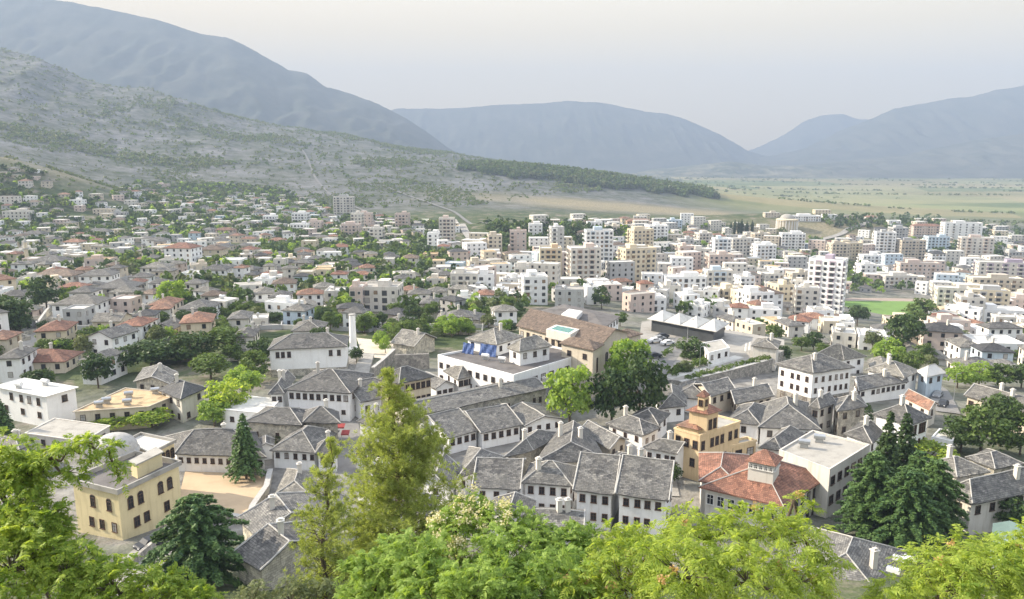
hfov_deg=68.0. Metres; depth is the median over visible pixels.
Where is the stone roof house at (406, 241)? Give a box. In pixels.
[400,239,410,245]
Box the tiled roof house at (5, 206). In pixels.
[1,204,12,209]
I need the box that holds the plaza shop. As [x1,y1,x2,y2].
[701,339,729,365]
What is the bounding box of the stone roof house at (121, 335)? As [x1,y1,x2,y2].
[86,320,139,352]
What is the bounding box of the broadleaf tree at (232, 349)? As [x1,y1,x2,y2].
[222,344,241,357]
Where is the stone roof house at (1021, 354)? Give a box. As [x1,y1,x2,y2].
[1017,344,1023,364]
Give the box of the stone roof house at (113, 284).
[98,278,144,296]
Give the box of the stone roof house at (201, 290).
[191,286,221,297]
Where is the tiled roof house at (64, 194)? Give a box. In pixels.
[57,192,71,197]
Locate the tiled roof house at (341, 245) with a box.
[336,242,350,254]
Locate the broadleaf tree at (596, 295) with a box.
[591,285,611,308]
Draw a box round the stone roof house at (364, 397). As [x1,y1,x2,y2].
[353,376,381,417]
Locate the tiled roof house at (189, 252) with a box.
[164,242,202,261]
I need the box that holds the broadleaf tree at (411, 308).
[403,305,420,315]
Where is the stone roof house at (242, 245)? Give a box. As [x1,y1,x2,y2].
[236,243,252,249]
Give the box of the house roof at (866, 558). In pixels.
[787,525,917,581]
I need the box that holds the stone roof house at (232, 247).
[220,243,235,250]
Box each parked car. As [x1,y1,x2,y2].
[133,534,166,550]
[647,337,661,342]
[649,352,661,358]
[654,335,665,339]
[657,333,669,337]
[660,339,674,345]
[932,390,943,397]
[937,399,948,407]
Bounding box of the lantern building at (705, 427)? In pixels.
[674,390,740,480]
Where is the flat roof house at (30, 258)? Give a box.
[22,256,41,260]
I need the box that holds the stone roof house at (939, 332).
[918,319,964,352]
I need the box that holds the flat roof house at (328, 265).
[316,264,332,266]
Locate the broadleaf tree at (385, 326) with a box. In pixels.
[382,322,393,331]
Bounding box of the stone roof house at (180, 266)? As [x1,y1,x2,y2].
[170,260,187,273]
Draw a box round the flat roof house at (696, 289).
[692,285,702,297]
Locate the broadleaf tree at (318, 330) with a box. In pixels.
[309,327,332,332]
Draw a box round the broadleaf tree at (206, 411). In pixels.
[196,398,231,426]
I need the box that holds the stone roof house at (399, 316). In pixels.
[383,313,414,328]
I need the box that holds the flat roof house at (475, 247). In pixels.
[462,241,486,257]
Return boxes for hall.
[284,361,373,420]
[395,377,547,430]
[793,214,820,221]
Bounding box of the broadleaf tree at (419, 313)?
[409,309,422,317]
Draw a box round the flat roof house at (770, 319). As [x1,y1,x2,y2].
[761,316,776,331]
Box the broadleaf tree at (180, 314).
[175,309,190,319]
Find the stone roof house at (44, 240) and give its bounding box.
[42,235,60,244]
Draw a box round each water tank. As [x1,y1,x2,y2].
[13,381,22,388]
[40,378,49,385]
[94,400,103,407]
[101,396,111,403]
[122,398,131,405]
[124,390,132,397]
[150,387,159,393]
[481,353,489,359]
[498,356,505,362]
[798,438,810,447]
[814,433,825,442]
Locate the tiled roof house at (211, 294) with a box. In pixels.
[200,290,227,299]
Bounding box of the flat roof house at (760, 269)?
[756,267,766,271]
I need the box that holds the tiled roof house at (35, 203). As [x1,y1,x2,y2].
[26,200,43,208]
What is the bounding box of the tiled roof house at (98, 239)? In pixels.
[90,238,103,243]
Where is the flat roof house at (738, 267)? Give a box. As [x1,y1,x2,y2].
[722,262,747,273]
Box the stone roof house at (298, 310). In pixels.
[281,299,315,324]
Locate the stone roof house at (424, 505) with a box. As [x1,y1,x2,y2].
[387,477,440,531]
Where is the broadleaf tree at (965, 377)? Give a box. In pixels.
[942,361,975,387]
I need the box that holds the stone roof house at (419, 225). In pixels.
[412,223,424,228]
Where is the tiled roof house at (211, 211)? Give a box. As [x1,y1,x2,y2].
[206,209,217,215]
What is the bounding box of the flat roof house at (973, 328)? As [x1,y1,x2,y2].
[970,323,976,333]
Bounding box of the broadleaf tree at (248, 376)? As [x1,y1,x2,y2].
[220,364,265,394]
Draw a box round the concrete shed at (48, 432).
[24,418,110,456]
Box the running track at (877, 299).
[845,298,927,301]
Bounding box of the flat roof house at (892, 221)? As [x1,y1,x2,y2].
[886,220,900,224]
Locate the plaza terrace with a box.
[640,320,783,384]
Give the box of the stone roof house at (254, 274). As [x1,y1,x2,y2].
[244,271,262,277]
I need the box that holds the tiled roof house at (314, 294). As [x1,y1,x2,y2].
[296,288,323,304]
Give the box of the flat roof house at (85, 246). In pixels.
[80,243,97,250]
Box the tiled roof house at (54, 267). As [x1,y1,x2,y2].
[44,264,68,270]
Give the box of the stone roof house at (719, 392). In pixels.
[692,377,735,413]
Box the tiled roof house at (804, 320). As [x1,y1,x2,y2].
[788,314,813,332]
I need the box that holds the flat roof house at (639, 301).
[622,290,654,312]
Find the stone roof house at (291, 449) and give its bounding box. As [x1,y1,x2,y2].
[269,425,339,469]
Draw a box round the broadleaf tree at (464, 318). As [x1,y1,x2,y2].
[454,316,472,328]
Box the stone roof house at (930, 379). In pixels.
[917,363,945,397]
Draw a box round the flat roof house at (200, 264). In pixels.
[190,259,206,269]
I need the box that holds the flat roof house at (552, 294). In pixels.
[551,285,561,301]
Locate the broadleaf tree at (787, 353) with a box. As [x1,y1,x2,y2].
[779,345,792,358]
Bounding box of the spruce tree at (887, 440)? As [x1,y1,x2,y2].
[874,410,901,490]
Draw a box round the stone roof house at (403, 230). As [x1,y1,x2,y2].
[400,228,413,234]
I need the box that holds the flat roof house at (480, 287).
[469,284,486,292]
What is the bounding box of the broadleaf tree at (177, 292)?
[153,280,191,301]
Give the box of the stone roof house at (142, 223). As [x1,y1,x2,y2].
[136,220,150,226]
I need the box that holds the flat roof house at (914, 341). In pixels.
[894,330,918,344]
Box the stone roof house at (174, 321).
[160,315,180,334]
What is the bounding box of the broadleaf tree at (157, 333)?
[145,325,168,339]
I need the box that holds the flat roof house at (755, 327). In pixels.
[735,318,765,335]
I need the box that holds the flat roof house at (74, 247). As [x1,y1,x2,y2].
[66,246,81,250]
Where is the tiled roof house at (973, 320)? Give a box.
[968,316,984,323]
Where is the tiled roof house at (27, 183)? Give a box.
[18,179,33,187]
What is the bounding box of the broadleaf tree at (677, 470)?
[673,463,683,480]
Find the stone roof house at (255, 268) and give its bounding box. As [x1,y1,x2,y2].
[249,265,263,271]
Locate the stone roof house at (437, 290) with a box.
[428,286,447,296]
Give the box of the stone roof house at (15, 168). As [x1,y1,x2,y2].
[8,167,20,172]
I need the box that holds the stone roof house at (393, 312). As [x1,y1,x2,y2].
[383,307,409,318]
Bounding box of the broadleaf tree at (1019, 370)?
[1009,363,1023,387]
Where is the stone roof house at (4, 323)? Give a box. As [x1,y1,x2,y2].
[0,309,9,330]
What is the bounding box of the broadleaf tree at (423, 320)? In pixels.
[414,318,428,325]
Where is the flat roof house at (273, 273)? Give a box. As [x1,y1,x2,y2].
[260,270,282,278]
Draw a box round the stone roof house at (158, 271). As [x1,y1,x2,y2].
[150,264,177,279]
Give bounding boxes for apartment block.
[263,213,277,222]
[290,221,309,233]
[291,211,309,221]
[308,218,323,228]
[333,195,354,215]
[341,221,361,238]
[350,211,364,227]
[360,211,373,225]
[369,225,385,241]
[395,211,410,226]
[427,229,440,245]
[439,215,455,240]
[450,267,478,285]
[477,268,493,289]
[486,231,501,255]
[510,227,526,250]
[514,261,528,274]
[518,269,547,304]
[528,221,541,235]
[539,243,561,275]
[547,223,563,250]
[565,242,600,278]
[582,226,613,260]
[585,219,601,228]
[604,223,619,233]
[616,243,656,282]
[625,219,650,223]
[626,226,653,245]
[644,222,668,240]
[650,290,665,311]
[658,279,680,304]
[667,218,681,227]
[675,242,694,253]
[676,236,693,244]
[693,230,712,246]
[694,245,709,265]
[701,265,732,286]
[704,250,733,267]
[710,235,731,252]
[713,282,739,299]
[729,235,753,255]
[733,271,754,285]
[735,285,773,303]
[750,231,770,240]
[750,241,776,259]
[757,268,783,285]
[758,287,784,316]
[767,279,793,301]
[778,231,805,250]
[784,268,807,279]
[790,281,819,314]
[807,253,847,313]
[826,240,850,258]
[839,240,862,259]
[853,260,876,276]
[856,252,880,263]
[871,229,896,253]
[878,271,917,289]
[888,225,908,237]
[893,259,940,281]
[895,237,926,259]
[908,224,939,235]
[922,234,949,250]
[924,250,946,260]
[930,283,966,305]
[939,220,982,239]
[953,290,985,321]
[956,234,994,257]
[963,273,1023,290]
[964,284,1010,305]
[971,258,1023,288]
[983,303,1023,321]
[1001,249,1023,257]
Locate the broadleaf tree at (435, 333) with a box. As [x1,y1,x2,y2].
[430,331,440,337]
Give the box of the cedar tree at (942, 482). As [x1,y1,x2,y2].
[919,458,969,549]
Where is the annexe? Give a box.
[730,436,756,456]
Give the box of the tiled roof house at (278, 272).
[260,267,282,273]
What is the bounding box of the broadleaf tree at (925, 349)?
[911,343,938,354]
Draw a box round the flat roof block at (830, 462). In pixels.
[779,430,869,517]
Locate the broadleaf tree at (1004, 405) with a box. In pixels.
[977,392,1023,445]
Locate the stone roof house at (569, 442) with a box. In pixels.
[534,420,601,465]
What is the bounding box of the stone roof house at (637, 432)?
[605,405,661,455]
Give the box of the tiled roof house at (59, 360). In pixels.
[32,342,84,372]
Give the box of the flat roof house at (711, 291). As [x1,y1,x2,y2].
[703,287,720,298]
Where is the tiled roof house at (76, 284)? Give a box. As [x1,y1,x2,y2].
[58,282,92,287]
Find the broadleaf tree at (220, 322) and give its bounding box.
[213,319,231,327]
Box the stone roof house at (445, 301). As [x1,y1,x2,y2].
[440,295,466,311]
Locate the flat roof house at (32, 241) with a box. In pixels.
[21,239,40,246]
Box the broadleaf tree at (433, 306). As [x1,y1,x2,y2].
[423,301,440,313]
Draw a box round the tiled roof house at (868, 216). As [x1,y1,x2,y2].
[864,215,877,221]
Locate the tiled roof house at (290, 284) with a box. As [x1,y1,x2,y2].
[271,277,297,292]
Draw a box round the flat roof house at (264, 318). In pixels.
[253,313,269,324]
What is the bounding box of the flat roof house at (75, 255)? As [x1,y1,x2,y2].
[63,253,87,257]
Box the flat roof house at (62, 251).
[57,249,80,254]
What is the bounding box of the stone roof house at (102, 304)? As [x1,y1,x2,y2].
[50,294,111,317]
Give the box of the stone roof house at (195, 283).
[184,275,208,289]
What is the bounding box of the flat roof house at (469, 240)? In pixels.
[461,238,484,246]
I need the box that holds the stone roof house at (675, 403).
[656,384,686,421]
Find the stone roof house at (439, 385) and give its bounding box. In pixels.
[425,371,456,395]
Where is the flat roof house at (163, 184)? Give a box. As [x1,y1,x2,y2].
[156,182,169,188]
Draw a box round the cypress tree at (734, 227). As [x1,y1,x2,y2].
[733,220,736,233]
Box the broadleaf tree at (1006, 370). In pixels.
[981,363,1017,385]
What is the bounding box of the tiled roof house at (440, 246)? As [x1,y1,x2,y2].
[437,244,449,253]
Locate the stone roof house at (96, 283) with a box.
[88,278,106,286]
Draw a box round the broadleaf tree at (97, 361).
[76,352,115,387]
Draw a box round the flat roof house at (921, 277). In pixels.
[917,275,925,280]
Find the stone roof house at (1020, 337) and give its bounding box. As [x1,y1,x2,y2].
[1016,334,1023,342]
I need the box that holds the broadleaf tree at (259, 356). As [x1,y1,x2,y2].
[236,350,270,374]
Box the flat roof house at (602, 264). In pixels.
[601,260,604,269]
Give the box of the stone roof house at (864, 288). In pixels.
[859,285,871,292]
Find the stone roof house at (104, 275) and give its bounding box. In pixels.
[77,269,119,282]
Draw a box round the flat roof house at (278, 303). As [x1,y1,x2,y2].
[265,295,303,312]
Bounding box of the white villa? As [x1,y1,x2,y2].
[0,378,78,425]
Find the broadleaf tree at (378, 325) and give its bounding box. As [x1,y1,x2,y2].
[373,319,380,327]
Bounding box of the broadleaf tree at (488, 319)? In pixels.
[480,314,496,327]
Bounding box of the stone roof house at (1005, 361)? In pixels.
[989,359,1017,375]
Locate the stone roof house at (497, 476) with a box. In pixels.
[471,457,526,505]
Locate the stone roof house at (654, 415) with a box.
[632,407,670,438]
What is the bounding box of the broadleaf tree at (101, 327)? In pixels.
[97,324,109,330]
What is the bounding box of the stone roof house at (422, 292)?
[407,284,431,300]
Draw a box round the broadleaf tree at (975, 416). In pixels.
[958,403,1018,451]
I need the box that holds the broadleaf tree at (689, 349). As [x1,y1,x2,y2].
[678,336,709,358]
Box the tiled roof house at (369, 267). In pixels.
[359,264,375,275]
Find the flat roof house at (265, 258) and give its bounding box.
[256,257,272,266]
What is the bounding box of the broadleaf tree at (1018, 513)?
[992,495,1023,523]
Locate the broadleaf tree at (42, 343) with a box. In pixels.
[34,338,54,348]
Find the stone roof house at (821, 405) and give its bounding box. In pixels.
[809,389,835,432]
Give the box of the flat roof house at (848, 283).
[846,281,851,290]
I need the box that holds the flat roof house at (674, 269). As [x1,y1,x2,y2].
[668,266,685,273]
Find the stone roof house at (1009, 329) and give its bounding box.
[975,317,1023,339]
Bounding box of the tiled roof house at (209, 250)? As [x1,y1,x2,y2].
[202,243,228,256]
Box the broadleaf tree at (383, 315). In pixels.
[375,311,387,321]
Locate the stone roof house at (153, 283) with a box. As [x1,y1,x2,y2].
[148,278,173,288]
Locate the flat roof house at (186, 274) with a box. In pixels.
[181,270,200,277]
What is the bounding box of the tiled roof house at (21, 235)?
[13,233,30,239]
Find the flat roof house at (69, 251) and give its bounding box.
[63,249,82,254]
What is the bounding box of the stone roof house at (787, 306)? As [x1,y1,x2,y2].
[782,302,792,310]
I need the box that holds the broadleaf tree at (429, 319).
[420,313,433,322]
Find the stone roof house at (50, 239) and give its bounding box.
[46,236,62,243]
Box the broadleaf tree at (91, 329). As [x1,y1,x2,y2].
[75,325,98,336]
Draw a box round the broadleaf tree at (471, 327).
[464,321,475,334]
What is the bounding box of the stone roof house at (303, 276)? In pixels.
[293,273,311,280]
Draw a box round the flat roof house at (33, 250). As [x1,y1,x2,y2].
[12,245,36,253]
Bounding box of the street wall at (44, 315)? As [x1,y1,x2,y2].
[36,297,63,327]
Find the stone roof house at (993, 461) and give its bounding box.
[965,448,1023,474]
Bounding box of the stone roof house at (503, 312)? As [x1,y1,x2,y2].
[489,304,517,325]
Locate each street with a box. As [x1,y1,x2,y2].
[112,525,171,594]
[331,422,369,522]
[672,480,679,495]
[916,378,960,413]
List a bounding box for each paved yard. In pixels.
[258,356,355,370]
[357,338,392,358]
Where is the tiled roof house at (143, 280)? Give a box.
[132,278,148,290]
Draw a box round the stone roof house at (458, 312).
[446,304,473,320]
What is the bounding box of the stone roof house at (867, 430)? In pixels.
[843,415,882,451]
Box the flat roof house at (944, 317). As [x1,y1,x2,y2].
[926,313,970,332]
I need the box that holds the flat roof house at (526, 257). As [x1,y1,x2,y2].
[509,253,530,261]
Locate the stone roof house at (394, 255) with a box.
[386,254,399,264]
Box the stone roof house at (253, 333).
[235,321,260,351]
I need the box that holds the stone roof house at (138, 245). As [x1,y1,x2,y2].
[129,243,145,247]
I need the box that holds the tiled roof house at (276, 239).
[267,237,286,242]
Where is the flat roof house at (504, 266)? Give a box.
[490,261,510,272]
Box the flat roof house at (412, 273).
[393,270,415,281]
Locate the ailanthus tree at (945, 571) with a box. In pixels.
[858,516,1023,598]
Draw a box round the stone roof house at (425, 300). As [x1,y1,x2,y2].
[419,292,439,314]
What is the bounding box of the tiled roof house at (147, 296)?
[142,284,167,303]
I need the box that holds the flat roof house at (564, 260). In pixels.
[562,250,566,274]
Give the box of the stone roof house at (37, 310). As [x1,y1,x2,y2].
[25,300,44,315]
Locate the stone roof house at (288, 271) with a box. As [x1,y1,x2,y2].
[281,265,297,278]
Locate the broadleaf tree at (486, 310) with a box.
[481,306,490,315]
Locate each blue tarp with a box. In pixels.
[462,342,473,354]
[479,343,496,357]
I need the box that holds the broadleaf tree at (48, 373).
[25,367,55,382]
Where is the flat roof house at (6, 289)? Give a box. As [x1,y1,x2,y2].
[0,286,13,293]
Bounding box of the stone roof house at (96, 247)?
[90,244,110,253]
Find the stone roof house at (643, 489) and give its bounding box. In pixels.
[614,446,677,534]
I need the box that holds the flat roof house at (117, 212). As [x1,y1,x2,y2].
[110,210,128,215]
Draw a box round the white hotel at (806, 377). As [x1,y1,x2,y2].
[775,352,854,403]
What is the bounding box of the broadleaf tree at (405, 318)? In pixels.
[399,315,415,321]
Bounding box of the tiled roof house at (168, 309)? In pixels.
[149,303,174,319]
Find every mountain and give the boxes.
[0,0,457,152]
[391,101,766,173]
[748,114,866,155]
[756,85,1023,165]
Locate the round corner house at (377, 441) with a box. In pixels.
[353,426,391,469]
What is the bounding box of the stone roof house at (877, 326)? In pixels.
[869,323,907,338]
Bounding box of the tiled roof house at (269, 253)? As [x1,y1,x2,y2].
[263,251,272,256]
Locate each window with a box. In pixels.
[8,372,12,377]
[27,396,30,403]
[36,398,40,405]
[61,394,67,402]
[80,415,85,420]
[89,516,94,526]
[90,494,95,507]
[95,414,100,419]
[99,519,105,529]
[106,498,112,512]
[111,522,117,533]
[127,495,134,509]
[134,515,140,527]
[137,490,143,504]
[144,510,150,522]
[157,481,163,494]
[164,500,170,511]
[165,449,169,457]
[167,477,173,489]
[170,447,175,457]
[364,290,368,295]
[457,437,461,443]
[464,435,468,442]
[527,486,533,493]
[538,487,544,494]
[550,487,555,495]
[561,488,566,496]
[579,494,585,502]
[590,495,596,503]
[590,512,596,520]
[601,514,607,522]
[602,496,607,504]
[622,498,628,506]
[622,515,628,524]
[634,499,640,508]
[644,501,650,509]
[644,518,649,526]
[655,502,660,510]
[676,409,680,414]
[683,437,688,447]
[689,458,694,467]
[692,440,697,449]
[698,399,702,406]
[701,440,704,450]
[706,493,713,505]
[708,419,711,429]
[710,437,713,447]
[713,417,716,428]
[715,435,718,445]
[716,496,723,507]
[720,434,724,443]
[726,498,734,510]
[728,431,731,440]
[734,429,737,438]
[740,426,745,432]
[747,446,753,454]
[748,503,755,514]
[767,430,772,436]
[812,410,817,416]
[828,494,833,505]
[830,475,834,485]
[835,489,840,500]
[837,470,841,481]
[844,466,848,476]
[974,505,980,514]
[989,502,995,511]
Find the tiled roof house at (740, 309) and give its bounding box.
[729,302,749,317]
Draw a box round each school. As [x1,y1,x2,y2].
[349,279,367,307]
[358,278,403,311]
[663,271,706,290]
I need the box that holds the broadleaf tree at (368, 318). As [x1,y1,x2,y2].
[356,313,375,333]
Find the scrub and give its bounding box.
[0,47,604,214]
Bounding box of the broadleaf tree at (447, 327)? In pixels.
[442,319,460,337]
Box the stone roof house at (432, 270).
[423,269,442,277]
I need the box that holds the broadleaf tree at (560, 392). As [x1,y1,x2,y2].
[543,364,594,422]
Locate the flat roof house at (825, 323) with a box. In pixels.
[818,316,838,333]
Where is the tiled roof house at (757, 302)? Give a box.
[746,297,765,305]
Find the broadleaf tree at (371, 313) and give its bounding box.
[366,311,378,326]
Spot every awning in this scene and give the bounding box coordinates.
[338,423,344,428]
[341,430,349,440]
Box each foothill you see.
[490,158,693,181]
[637,162,882,178]
[806,134,1023,177]
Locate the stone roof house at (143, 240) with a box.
[140,236,153,245]
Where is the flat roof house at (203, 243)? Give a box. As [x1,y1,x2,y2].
[193,240,206,246]
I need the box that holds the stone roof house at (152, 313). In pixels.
[131,303,160,324]
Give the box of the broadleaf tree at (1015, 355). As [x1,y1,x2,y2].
[1012,350,1018,359]
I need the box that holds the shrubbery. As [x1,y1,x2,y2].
[660,336,771,379]
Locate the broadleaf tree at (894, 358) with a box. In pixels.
[891,356,912,364]
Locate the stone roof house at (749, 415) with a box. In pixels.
[729,402,766,443]
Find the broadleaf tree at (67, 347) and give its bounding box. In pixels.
[52,339,73,349]
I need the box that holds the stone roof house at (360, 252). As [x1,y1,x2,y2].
[352,249,366,257]
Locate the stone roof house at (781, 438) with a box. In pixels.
[758,425,805,454]
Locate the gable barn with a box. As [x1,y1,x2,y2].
[390,328,436,353]
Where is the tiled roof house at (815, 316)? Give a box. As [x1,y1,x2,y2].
[799,312,823,329]
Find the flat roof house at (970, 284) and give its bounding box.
[952,282,979,286]
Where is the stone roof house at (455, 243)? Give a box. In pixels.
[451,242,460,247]
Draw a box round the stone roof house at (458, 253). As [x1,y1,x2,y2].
[447,248,468,264]
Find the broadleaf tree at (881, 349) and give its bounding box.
[870,336,905,361]
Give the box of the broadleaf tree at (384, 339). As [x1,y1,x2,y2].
[378,335,390,352]
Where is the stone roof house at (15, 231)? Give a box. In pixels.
[5,229,22,234]
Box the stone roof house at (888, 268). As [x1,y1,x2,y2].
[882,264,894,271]
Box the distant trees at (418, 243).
[0,162,1023,333]
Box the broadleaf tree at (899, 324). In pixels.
[883,313,928,341]
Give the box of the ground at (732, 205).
[0,49,1023,598]
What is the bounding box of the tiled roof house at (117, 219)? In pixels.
[112,217,126,224]
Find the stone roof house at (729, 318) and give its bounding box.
[716,311,741,330]
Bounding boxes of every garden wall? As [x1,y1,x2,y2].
[21,333,30,340]
[22,328,37,334]
[27,311,52,318]
[35,311,120,321]
[77,324,91,329]
[214,355,269,360]
[254,319,283,329]
[262,323,294,329]
[328,322,381,331]
[440,324,482,334]
[474,323,490,327]
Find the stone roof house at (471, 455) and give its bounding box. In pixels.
[457,446,503,498]
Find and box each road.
[23,301,52,346]
[455,219,479,258]
[653,336,689,374]
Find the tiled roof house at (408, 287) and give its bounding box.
[404,285,418,295]
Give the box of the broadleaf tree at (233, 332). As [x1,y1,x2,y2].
[219,326,236,335]
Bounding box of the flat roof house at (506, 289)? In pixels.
[493,284,508,301]
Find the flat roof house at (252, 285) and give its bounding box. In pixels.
[233,281,261,290]
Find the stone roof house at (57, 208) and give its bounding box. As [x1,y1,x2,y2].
[49,207,63,211]
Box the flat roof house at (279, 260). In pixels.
[273,255,287,265]
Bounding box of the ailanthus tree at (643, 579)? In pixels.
[547,490,858,598]
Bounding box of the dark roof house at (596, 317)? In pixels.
[541,304,619,329]
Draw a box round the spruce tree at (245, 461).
[222,413,266,484]
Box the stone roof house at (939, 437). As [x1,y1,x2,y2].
[930,428,955,454]
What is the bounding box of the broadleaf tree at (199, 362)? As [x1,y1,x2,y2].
[187,352,232,378]
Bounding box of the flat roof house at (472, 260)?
[467,257,489,265]
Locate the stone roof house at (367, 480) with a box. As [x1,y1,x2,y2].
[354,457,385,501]
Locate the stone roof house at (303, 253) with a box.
[296,249,311,259]
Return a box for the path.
[667,355,743,378]
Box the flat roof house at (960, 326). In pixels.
[950,323,970,333]
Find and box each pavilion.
[647,310,729,341]
[751,332,780,370]
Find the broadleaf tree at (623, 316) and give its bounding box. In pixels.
[615,312,628,324]
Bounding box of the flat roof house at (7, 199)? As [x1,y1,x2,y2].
[0,196,21,205]
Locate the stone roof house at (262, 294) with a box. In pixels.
[253,286,274,301]
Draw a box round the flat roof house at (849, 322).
[824,314,854,326]
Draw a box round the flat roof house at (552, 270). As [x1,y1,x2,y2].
[529,261,560,287]
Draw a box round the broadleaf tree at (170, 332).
[164,326,177,336]
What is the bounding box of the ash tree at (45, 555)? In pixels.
[0,426,227,598]
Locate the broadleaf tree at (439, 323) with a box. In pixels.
[431,318,445,330]
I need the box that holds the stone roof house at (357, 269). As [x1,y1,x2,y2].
[349,268,365,271]
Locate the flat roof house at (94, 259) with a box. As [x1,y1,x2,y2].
[84,254,117,266]
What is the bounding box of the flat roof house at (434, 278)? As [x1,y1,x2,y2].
[426,273,446,284]
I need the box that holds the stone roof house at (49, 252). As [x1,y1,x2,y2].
[34,248,60,255]
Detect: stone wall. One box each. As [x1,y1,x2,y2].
[132,542,156,562]
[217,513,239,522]
[248,468,272,508]
[371,349,394,376]
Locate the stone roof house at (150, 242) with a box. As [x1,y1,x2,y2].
[146,237,170,245]
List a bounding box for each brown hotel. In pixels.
[516,308,630,378]
[559,337,604,397]
[620,328,642,353]
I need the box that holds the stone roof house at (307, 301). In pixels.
[300,297,317,305]
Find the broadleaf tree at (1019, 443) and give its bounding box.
[1006,412,1023,454]
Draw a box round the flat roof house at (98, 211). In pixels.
[92,208,115,214]
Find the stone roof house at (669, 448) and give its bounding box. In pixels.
[642,430,686,478]
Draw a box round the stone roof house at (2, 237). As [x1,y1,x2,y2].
[0,235,9,240]
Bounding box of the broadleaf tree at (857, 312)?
[844,304,870,325]
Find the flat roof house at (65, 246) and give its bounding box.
[58,244,78,248]
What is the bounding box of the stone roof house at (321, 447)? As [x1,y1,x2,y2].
[315,430,339,471]
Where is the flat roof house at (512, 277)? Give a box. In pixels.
[499,273,520,281]
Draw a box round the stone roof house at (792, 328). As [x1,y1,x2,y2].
[774,315,805,336]
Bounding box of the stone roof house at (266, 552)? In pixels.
[234,517,314,590]
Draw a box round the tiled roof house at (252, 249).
[241,246,261,252]
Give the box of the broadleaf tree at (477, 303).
[468,300,482,308]
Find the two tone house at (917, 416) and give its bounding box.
[872,394,931,460]
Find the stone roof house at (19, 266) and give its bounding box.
[9,258,38,271]
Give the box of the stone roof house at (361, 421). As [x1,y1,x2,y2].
[356,403,381,437]
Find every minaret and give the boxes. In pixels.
[23,237,28,257]
[348,313,357,353]
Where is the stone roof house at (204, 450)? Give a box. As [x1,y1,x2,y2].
[163,422,266,474]
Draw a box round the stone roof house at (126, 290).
[107,285,144,296]
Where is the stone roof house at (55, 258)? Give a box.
[31,255,74,265]
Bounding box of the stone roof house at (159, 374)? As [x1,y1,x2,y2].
[133,362,178,389]
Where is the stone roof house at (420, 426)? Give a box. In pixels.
[410,424,447,460]
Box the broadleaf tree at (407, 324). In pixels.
[395,319,419,333]
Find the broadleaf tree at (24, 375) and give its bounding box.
[19,372,29,377]
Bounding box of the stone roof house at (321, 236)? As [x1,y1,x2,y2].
[315,235,327,238]
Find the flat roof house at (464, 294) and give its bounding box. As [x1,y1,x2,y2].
[458,290,479,300]
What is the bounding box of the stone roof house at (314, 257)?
[308,255,321,260]
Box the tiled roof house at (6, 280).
[0,268,16,289]
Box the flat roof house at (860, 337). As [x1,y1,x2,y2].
[856,328,887,349]
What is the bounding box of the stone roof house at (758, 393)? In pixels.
[730,377,774,411]
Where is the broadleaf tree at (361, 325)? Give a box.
[355,314,371,332]
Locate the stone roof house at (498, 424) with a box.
[463,403,523,448]
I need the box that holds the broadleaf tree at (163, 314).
[160,311,169,322]
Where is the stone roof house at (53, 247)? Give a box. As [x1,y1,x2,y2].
[42,246,63,249]
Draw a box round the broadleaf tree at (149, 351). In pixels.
[123,339,180,365]
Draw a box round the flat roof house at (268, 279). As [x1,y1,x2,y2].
[253,273,275,286]
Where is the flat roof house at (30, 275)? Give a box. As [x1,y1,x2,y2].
[16,272,41,287]
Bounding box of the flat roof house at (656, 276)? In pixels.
[641,272,662,281]
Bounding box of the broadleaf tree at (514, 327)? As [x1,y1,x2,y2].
[507,321,517,329]
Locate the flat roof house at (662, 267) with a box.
[657,262,670,273]
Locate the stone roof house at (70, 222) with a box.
[63,220,78,226]
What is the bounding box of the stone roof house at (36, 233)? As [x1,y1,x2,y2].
[24,230,49,236]
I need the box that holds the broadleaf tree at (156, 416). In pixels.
[126,407,176,427]
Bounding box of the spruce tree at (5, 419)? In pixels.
[0,399,20,435]
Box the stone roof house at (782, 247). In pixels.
[776,246,787,252]
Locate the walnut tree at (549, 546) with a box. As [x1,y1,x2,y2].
[467,500,610,598]
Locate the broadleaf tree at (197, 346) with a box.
[158,330,216,361]
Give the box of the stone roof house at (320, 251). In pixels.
[316,247,335,255]
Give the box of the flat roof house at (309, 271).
[296,269,315,276]
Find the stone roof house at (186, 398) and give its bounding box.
[158,373,206,422]
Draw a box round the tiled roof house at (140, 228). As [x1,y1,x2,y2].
[132,226,144,231]
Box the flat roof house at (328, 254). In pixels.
[323,251,341,258]
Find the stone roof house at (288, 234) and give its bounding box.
[283,231,295,239]
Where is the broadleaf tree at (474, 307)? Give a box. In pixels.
[468,303,480,311]
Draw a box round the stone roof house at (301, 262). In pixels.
[292,255,313,267]
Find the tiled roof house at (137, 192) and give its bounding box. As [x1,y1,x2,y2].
[131,190,141,195]
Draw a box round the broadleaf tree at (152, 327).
[145,323,164,334]
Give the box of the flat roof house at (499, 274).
[496,272,509,282]
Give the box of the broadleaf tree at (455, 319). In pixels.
[443,314,463,335]
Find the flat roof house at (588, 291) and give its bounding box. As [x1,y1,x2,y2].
[583,283,602,304]
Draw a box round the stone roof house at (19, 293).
[1,285,33,304]
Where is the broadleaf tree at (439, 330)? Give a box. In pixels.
[434,327,445,335]
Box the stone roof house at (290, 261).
[288,259,295,264]
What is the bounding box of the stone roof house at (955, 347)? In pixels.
[943,337,976,357]
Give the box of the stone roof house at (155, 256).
[147,254,160,259]
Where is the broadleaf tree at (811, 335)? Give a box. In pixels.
[804,331,824,349]
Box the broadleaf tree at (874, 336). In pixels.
[863,330,884,349]
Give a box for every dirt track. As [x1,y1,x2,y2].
[302,150,367,211]
[383,185,509,229]
[823,221,868,239]
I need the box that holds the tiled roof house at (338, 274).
[330,267,348,279]
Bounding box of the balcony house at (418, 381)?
[374,365,434,412]
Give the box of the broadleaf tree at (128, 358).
[114,344,140,367]
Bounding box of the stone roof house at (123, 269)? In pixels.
[109,261,128,276]

